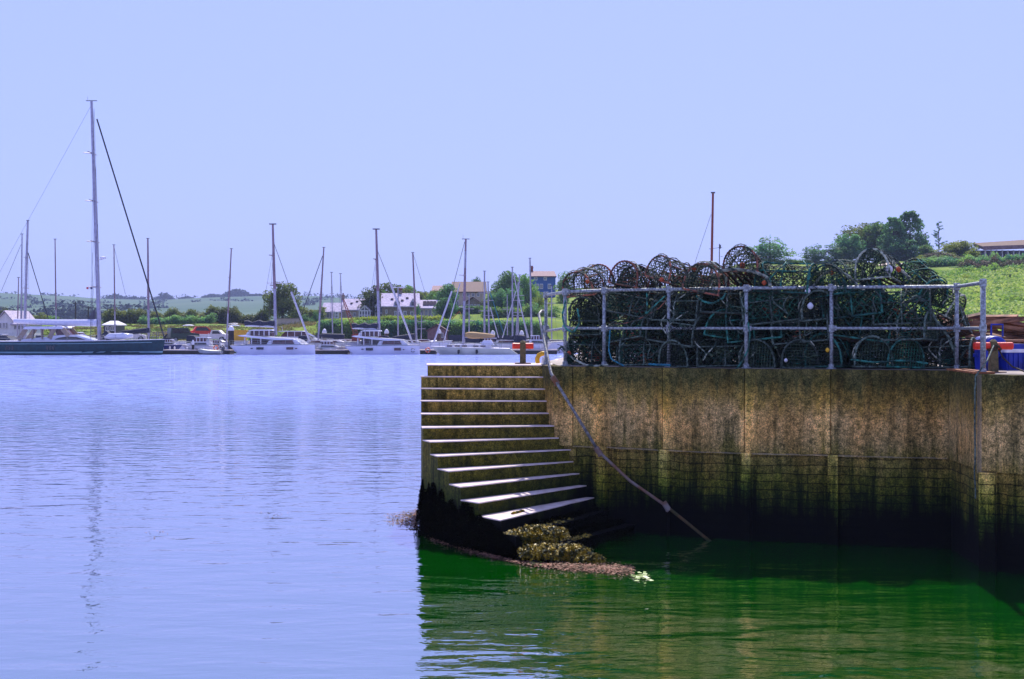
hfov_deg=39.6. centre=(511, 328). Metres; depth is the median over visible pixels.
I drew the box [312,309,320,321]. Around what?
bush
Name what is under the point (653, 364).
tangled rope
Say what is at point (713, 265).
lobster pot
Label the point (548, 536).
bladder wrack
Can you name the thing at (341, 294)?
sailing boat
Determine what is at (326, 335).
sailing boat
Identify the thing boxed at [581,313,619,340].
lobster pot
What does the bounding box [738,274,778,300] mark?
lobster pot
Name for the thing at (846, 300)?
lobster pot
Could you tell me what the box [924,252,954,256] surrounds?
bush
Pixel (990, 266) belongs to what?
hedge
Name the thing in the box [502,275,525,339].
sailing boat
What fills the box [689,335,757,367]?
lobster pot
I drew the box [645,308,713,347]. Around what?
lobster pot
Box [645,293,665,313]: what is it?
tangled rope
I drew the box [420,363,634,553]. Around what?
harbour steps
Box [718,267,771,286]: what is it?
tangled rope
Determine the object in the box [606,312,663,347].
lobster pot
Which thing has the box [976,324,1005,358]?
net drum
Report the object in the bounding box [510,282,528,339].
sailing boat
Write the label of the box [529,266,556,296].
blue house
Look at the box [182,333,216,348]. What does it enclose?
motor boat
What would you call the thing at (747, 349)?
tangled rope
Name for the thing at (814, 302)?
lobster pot
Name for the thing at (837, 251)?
tree
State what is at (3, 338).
sailing boat
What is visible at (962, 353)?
lobster pot
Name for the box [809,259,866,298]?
lobster pot
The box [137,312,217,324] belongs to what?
hedge
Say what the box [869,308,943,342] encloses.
lobster pot
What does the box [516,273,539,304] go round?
tree
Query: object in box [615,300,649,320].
lobster pot
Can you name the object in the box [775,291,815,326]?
lobster pot
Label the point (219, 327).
rough grass
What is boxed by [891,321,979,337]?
scrap plank
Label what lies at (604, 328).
safety railing
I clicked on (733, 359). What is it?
lobster pot
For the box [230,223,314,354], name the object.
catamaran
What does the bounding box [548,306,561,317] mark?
bush
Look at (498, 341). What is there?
sailing boat
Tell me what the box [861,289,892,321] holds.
lobster pot
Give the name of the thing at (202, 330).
parked car
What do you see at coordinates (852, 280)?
tangled rope
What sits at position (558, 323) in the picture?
ground
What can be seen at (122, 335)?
deck tender
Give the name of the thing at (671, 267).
lobster pot
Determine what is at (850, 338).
lobster pot
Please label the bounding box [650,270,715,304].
lobster pot
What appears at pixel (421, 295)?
tree
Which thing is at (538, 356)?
mooring hoop
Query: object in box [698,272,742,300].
lobster pot
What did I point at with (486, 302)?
bush
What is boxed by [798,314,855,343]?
lobster pot
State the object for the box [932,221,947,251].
tree
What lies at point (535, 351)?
pontoon
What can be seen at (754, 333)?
lobster pot
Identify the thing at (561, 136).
sky
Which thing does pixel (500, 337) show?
sailing boat
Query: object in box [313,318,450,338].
ivy hedge
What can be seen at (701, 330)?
lobster pot
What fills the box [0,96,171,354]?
sailing yacht
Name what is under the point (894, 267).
tangled rope
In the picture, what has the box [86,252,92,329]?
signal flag
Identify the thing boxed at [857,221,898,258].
tree
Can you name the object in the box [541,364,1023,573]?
quay wall
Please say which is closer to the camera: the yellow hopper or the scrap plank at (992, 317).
the scrap plank at (992, 317)
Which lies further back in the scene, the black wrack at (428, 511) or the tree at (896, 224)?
the tree at (896, 224)
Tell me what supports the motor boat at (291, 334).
on the water
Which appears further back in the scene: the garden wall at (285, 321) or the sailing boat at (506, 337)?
the garden wall at (285, 321)
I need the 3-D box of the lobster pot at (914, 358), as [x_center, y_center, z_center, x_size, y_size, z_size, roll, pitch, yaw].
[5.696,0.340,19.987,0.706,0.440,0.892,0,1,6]
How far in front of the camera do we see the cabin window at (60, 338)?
154.47 m
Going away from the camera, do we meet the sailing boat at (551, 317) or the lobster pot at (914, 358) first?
the lobster pot at (914, 358)
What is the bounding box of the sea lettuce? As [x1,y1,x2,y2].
[528,561,653,580]
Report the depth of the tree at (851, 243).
230.90 m
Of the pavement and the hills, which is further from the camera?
the hills
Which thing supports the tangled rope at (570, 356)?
on the quay wall at (869, 457)
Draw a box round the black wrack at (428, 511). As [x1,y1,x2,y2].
[413,479,649,562]
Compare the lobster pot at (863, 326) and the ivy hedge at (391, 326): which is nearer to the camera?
the lobster pot at (863, 326)
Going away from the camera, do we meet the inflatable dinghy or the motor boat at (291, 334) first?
the inflatable dinghy
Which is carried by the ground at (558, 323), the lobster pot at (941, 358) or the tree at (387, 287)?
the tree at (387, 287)
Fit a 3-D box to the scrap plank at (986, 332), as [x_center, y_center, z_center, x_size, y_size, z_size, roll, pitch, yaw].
[8.315,0.091,24.869,1.201,0.053,0.136,1,-15,-13]
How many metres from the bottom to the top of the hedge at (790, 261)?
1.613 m
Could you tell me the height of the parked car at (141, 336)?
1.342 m
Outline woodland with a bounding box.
[0,288,363,319]
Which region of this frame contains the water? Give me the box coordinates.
[0,353,1023,678]
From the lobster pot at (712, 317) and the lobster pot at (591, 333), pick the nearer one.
the lobster pot at (712, 317)
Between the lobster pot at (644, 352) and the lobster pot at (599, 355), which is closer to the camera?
the lobster pot at (644, 352)
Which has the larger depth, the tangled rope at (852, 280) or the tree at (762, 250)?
the tree at (762, 250)
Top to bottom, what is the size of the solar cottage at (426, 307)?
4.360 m
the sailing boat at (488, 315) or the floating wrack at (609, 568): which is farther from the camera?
the sailing boat at (488, 315)
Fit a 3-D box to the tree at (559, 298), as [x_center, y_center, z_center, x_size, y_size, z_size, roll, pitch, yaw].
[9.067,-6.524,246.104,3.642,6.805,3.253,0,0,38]
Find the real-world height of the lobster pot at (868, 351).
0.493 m
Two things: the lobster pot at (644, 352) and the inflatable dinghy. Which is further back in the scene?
the inflatable dinghy
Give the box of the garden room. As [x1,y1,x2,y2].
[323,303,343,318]
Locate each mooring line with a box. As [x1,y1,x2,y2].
[974,345,993,498]
[998,349,1023,371]
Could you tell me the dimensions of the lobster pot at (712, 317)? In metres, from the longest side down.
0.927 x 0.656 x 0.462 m
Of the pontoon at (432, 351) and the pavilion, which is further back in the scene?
the pavilion
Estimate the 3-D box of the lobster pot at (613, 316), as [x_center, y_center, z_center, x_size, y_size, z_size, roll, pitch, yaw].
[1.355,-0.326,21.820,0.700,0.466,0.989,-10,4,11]
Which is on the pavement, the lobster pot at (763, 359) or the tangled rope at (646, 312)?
the lobster pot at (763, 359)
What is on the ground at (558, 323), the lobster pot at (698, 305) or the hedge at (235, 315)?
the hedge at (235, 315)
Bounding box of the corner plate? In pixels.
[946,368,994,373]
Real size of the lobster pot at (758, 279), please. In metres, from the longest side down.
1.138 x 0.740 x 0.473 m
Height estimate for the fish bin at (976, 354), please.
0.272 m
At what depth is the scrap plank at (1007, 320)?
23.91 m
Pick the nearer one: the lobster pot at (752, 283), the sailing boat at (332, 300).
the lobster pot at (752, 283)
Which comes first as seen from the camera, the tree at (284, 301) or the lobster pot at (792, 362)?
the lobster pot at (792, 362)
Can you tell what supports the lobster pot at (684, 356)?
on the pavement
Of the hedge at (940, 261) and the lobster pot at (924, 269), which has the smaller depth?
the lobster pot at (924, 269)
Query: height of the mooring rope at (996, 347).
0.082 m
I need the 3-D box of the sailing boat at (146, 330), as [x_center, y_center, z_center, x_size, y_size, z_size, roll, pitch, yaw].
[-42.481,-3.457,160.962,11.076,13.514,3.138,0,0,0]
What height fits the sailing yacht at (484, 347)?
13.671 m
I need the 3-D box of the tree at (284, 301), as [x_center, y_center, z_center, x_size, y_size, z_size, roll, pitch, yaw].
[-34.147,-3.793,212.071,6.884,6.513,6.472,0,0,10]
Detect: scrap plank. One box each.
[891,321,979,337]
[939,314,1017,319]
[943,312,979,323]
[964,331,999,332]
[966,333,1023,338]
[972,320,1023,332]
[986,316,1023,324]
[1004,322,1023,326]
[1006,332,1023,334]
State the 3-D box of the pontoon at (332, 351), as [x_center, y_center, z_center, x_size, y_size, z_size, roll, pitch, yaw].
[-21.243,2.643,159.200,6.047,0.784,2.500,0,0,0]
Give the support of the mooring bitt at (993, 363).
on the pavement
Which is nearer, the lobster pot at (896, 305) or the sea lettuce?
the sea lettuce
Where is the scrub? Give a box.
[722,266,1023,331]
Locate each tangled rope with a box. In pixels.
[557,346,607,366]
[562,300,579,332]
[608,301,665,323]
[608,330,623,366]
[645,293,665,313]
[648,363,670,365]
[696,293,726,303]
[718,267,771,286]
[735,322,750,368]
[813,269,864,290]
[851,359,927,363]
[855,264,910,289]
[895,295,954,358]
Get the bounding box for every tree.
[262,281,303,318]
[358,285,382,316]
[380,282,412,292]
[405,285,416,292]
[415,291,428,299]
[423,291,436,299]
[432,283,458,312]
[432,297,454,317]
[486,288,505,308]
[490,270,524,302]
[502,283,524,308]
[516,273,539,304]
[553,271,572,302]
[746,235,796,260]
[798,243,827,263]
[822,242,855,261]
[831,233,867,260]
[834,222,875,260]
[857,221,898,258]
[873,216,913,261]
[878,239,921,261]
[895,210,933,261]
[915,244,937,257]
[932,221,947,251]
[934,240,979,256]
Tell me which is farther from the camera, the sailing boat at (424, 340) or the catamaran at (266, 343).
the sailing boat at (424, 340)
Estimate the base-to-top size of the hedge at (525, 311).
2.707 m
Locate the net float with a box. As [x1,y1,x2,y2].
[807,301,812,308]
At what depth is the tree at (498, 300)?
225.14 m
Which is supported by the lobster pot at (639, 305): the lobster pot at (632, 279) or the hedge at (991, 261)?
the lobster pot at (632, 279)
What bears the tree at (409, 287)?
on the ground at (558, 323)
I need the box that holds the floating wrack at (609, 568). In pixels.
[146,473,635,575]
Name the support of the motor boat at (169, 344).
on the water
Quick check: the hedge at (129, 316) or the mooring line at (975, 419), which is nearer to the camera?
the mooring line at (975, 419)
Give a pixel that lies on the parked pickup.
(218, 334)
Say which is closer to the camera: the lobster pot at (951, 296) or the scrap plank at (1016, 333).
the lobster pot at (951, 296)
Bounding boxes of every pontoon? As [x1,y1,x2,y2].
[163,349,233,353]
[315,349,349,353]
[420,349,436,353]
[511,349,556,353]
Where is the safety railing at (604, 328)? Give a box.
[541,279,986,371]
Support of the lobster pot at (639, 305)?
on the lobster pot at (637, 335)
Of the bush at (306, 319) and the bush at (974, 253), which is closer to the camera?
the bush at (306, 319)
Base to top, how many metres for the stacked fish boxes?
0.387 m
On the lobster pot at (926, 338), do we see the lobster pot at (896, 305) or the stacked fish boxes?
the lobster pot at (896, 305)
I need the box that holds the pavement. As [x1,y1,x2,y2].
[550,353,1023,374]
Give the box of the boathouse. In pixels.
[426,324,448,340]
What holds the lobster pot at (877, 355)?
on the pavement
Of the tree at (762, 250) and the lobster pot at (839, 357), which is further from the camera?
the tree at (762, 250)
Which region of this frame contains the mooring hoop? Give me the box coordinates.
[535,351,543,362]
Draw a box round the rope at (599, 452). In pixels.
[537,310,710,540]
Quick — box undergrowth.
[744,270,1023,330]
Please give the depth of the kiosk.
186.29 m
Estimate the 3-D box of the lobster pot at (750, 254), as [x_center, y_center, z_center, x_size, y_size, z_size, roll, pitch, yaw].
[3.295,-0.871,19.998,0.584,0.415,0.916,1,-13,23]
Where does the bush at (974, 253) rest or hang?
on the ground at (558, 323)
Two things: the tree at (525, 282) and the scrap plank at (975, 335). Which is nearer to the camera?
the scrap plank at (975, 335)
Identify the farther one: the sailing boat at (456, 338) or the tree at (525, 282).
the tree at (525, 282)
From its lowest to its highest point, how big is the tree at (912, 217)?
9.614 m
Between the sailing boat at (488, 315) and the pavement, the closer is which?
the pavement
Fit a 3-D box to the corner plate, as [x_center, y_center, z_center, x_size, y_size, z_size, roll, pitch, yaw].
[5.715,0.533,17.750,0.249,0.022,1.488,0,0,4]
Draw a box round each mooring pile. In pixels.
[228,326,233,348]
[384,329,388,335]
[437,329,440,340]
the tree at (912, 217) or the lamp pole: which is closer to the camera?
the lamp pole
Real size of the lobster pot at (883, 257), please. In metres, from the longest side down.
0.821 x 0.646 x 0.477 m
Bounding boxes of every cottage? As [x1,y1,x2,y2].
[0,310,34,334]
[342,293,381,317]
[381,288,420,316]
[419,300,438,316]
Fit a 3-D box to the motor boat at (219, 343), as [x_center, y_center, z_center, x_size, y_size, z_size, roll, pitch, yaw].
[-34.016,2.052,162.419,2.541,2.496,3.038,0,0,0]
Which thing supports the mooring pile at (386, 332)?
in the water
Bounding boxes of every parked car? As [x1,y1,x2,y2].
[124,334,145,339]
[167,328,198,340]
[190,327,210,333]
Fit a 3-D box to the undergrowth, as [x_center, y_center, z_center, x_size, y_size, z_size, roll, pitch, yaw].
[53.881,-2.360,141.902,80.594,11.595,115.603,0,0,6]
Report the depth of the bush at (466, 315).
213.67 m
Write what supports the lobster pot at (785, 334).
on the lobster pot at (792, 352)
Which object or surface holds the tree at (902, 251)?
on the ground at (558, 323)
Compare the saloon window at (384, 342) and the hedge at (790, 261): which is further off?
the hedge at (790, 261)
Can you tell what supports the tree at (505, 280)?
on the ground at (558, 323)
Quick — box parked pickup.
[199,330,225,340]
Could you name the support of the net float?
on the lobster pot at (814, 302)
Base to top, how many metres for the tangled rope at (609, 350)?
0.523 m
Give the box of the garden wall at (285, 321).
[277,318,299,325]
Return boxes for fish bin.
[973,350,987,370]
[999,344,1023,369]
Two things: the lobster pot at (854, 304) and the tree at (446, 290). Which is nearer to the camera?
the lobster pot at (854, 304)
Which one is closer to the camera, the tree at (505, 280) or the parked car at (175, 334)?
the parked car at (175, 334)
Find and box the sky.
[0,0,1023,299]
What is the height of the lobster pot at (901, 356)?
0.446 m
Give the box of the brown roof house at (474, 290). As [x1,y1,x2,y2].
[451,282,486,305]
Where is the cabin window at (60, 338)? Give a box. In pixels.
[55,337,84,339]
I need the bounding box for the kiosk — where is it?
[102,321,126,335]
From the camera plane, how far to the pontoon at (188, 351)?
157.30 m
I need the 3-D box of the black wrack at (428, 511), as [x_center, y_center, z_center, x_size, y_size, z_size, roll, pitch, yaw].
[-0.510,2.605,19.798,4.681,1.012,3.108,0,0,38]
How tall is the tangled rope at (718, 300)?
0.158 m
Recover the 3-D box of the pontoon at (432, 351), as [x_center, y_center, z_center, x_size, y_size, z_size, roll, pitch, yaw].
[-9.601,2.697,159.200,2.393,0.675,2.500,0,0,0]
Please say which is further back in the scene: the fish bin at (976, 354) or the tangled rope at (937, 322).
the tangled rope at (937, 322)
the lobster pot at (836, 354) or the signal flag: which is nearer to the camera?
the lobster pot at (836, 354)
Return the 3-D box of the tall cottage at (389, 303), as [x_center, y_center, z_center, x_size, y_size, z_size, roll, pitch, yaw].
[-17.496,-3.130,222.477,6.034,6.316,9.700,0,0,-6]
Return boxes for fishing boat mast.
[695,192,714,272]
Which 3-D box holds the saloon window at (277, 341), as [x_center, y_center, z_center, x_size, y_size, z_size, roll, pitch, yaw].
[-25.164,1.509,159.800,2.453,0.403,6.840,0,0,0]
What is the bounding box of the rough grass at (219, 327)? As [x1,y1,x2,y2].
[35,319,318,340]
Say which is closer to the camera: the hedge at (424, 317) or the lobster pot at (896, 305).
the lobster pot at (896, 305)
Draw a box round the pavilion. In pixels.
[970,240,1023,257]
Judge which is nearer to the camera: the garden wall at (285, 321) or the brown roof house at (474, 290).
the garden wall at (285, 321)
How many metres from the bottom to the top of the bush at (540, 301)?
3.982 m
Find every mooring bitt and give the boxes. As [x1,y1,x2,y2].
[512,340,533,363]
[973,339,1013,372]
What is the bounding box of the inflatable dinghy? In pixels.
[198,347,224,354]
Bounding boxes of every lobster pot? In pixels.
[555,333,631,365]
[558,264,614,297]
[568,293,613,321]
[568,309,607,342]
[578,346,625,361]
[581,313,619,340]
[582,293,623,324]
[606,285,665,319]
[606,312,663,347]
[608,260,660,294]
[614,334,682,365]
[615,269,658,298]
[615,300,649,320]
[628,343,665,363]
[638,291,694,322]
[644,253,701,292]
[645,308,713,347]
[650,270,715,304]
[650,291,714,321]
[658,337,712,367]
[677,317,733,336]
[681,260,729,295]
[681,295,739,323]
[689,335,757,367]
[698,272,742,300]
[699,284,758,318]
[700,307,739,342]
[705,337,740,364]
[715,305,784,342]
[720,243,769,285]
[729,284,805,325]
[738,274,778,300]
[738,335,785,367]
[746,261,819,294]
[760,321,803,336]
[763,307,845,344]
[766,337,821,368]
[769,342,821,364]
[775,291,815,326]
[786,289,844,321]
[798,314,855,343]
[804,332,861,367]
[808,291,869,311]
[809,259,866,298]
[809,279,885,319]
[819,341,846,365]
[833,307,893,348]
[840,308,894,338]
[840,345,902,365]
[844,334,901,367]
[854,246,904,284]
[860,288,942,325]
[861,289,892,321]
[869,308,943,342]
[877,336,925,368]
[892,258,948,308]
[899,342,936,366]
[904,275,966,320]
[908,336,978,368]
[911,306,972,345]
[931,339,974,368]
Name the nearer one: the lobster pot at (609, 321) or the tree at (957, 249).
the lobster pot at (609, 321)
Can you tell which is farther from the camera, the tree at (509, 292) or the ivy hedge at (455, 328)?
the tree at (509, 292)
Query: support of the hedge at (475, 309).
on the ground at (558, 323)
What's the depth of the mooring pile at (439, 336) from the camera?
169.78 m
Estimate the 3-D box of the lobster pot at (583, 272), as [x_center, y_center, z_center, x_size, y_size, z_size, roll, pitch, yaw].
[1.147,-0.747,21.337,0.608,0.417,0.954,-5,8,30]
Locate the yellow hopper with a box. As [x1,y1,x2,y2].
[234,330,247,339]
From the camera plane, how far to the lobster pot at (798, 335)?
19.39 m
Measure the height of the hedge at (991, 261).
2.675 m
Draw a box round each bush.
[32,312,48,318]
[300,314,314,322]
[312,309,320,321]
[416,303,420,315]
[459,312,471,318]
[479,299,492,306]
[532,292,552,307]
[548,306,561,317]
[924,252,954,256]
[961,249,981,257]
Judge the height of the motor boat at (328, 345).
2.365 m
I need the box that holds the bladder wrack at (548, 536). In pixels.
[503,509,606,563]
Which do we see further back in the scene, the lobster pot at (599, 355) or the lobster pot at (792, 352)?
the lobster pot at (599, 355)
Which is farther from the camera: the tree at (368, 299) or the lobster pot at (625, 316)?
the tree at (368, 299)
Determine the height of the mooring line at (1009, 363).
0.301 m
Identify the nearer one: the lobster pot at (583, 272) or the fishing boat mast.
the lobster pot at (583, 272)
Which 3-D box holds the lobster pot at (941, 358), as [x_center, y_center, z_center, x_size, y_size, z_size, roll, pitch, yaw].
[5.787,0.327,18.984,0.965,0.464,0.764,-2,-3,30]
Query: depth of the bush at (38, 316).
209.75 m
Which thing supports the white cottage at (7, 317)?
on the ground at (558, 323)
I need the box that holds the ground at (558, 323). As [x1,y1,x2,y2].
[42,261,963,352]
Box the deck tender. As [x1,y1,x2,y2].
[104,333,132,338]
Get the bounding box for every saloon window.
[272,340,293,343]
[382,341,400,343]
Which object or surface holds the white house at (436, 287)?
on the ground at (558, 323)
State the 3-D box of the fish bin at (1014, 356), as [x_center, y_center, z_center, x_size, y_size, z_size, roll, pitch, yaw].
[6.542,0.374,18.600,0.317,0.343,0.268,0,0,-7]
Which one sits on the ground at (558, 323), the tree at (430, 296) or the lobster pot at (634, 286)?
the tree at (430, 296)
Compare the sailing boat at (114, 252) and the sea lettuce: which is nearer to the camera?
the sea lettuce
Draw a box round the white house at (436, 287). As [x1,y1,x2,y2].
[431,286,442,290]
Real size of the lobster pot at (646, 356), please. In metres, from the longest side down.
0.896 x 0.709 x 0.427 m
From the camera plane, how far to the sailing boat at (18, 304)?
171.95 m
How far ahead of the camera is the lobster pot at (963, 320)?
19.20 m
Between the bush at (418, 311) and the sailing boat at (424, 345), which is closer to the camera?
the sailing boat at (424, 345)
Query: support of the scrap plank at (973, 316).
on the scrap plank
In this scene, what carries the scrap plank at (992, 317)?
on the scrap plank
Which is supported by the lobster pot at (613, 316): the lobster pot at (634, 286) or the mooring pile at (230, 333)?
the lobster pot at (634, 286)
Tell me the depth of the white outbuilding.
186.00 m
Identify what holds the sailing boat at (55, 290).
on the water
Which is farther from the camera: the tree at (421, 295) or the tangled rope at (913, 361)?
the tree at (421, 295)
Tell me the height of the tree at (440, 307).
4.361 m
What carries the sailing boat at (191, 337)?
on the water
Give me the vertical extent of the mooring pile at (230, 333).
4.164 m
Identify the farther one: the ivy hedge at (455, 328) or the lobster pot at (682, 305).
the ivy hedge at (455, 328)
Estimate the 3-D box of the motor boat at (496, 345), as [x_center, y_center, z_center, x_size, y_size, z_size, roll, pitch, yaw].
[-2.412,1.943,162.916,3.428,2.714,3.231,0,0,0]
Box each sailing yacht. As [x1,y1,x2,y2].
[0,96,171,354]
[430,239,517,354]
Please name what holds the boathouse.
on the ground at (558, 323)
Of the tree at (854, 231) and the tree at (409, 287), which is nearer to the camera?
the tree at (409, 287)
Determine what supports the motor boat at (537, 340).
on the water
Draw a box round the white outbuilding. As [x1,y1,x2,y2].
[10,323,41,337]
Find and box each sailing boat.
[0,220,48,340]
[1,234,22,332]
[17,277,19,334]
[35,239,56,337]
[95,244,124,339]
[106,238,183,348]
[182,248,248,348]
[298,247,361,353]
[314,272,361,341]
[337,273,351,340]
[359,252,450,352]
[406,312,436,341]
[449,294,475,342]
[456,271,498,343]
[470,267,527,347]
[481,282,502,336]
[495,294,514,339]
[500,259,573,352]
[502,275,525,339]
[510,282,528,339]
[539,285,575,347]
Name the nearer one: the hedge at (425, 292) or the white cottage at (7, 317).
the white cottage at (7, 317)
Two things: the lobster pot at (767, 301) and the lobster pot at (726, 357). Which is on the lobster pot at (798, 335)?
the lobster pot at (767, 301)
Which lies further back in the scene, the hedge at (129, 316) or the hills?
the hills
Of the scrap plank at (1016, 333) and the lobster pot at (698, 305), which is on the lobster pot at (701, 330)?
the lobster pot at (698, 305)
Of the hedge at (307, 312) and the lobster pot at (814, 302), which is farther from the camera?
the hedge at (307, 312)
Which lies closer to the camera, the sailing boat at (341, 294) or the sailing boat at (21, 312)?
the sailing boat at (21, 312)
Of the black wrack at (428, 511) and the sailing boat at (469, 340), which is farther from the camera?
the sailing boat at (469, 340)
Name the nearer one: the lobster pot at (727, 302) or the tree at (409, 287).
the lobster pot at (727, 302)
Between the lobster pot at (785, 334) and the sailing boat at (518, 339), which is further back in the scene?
the sailing boat at (518, 339)
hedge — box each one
[101,304,219,323]
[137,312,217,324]
[213,306,271,323]
[288,305,326,319]
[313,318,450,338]
[315,314,444,325]
[413,289,437,296]
[444,318,543,338]
[453,305,486,313]
[479,303,543,318]
[762,257,853,263]
[893,261,1023,274]
[903,251,1023,268]
[956,254,1023,267]
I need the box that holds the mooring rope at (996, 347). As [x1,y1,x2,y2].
[987,345,1001,350]
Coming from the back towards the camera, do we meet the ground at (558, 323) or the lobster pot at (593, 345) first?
the ground at (558, 323)
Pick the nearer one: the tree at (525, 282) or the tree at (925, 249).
the tree at (925, 249)
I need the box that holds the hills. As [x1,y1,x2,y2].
[0,293,348,320]
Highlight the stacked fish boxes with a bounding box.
[947,339,1023,368]
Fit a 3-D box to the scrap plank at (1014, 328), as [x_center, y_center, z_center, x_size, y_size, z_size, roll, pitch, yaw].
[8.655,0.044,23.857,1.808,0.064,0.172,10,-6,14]
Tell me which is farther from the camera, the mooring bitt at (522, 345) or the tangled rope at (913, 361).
the mooring bitt at (522, 345)
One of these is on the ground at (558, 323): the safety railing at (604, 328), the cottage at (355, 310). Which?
the cottage at (355, 310)
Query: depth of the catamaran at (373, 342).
157.44 m
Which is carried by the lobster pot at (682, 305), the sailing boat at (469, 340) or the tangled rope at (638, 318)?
the tangled rope at (638, 318)
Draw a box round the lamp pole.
[393,287,404,334]
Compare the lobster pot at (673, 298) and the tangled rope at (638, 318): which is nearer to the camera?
the tangled rope at (638, 318)
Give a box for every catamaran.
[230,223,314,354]
[345,228,419,353]
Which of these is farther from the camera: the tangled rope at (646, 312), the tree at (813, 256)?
the tree at (813, 256)
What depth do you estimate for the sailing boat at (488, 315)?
168.93 m
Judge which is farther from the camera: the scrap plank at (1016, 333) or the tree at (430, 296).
the tree at (430, 296)
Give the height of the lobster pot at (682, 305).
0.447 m
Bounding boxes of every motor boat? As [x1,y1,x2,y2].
[163,335,181,349]
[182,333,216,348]
[212,340,226,348]
[278,329,332,339]
[315,341,344,348]
[480,338,504,347]
[526,335,551,348]
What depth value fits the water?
16.64 m
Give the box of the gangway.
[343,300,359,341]
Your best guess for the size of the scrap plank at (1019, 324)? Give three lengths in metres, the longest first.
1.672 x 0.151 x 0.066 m
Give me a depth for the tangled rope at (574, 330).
20.52 m
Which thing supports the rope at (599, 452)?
attached to the quay wall at (869, 457)
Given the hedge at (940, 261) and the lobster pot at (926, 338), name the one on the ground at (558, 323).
the hedge at (940, 261)
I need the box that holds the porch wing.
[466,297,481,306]

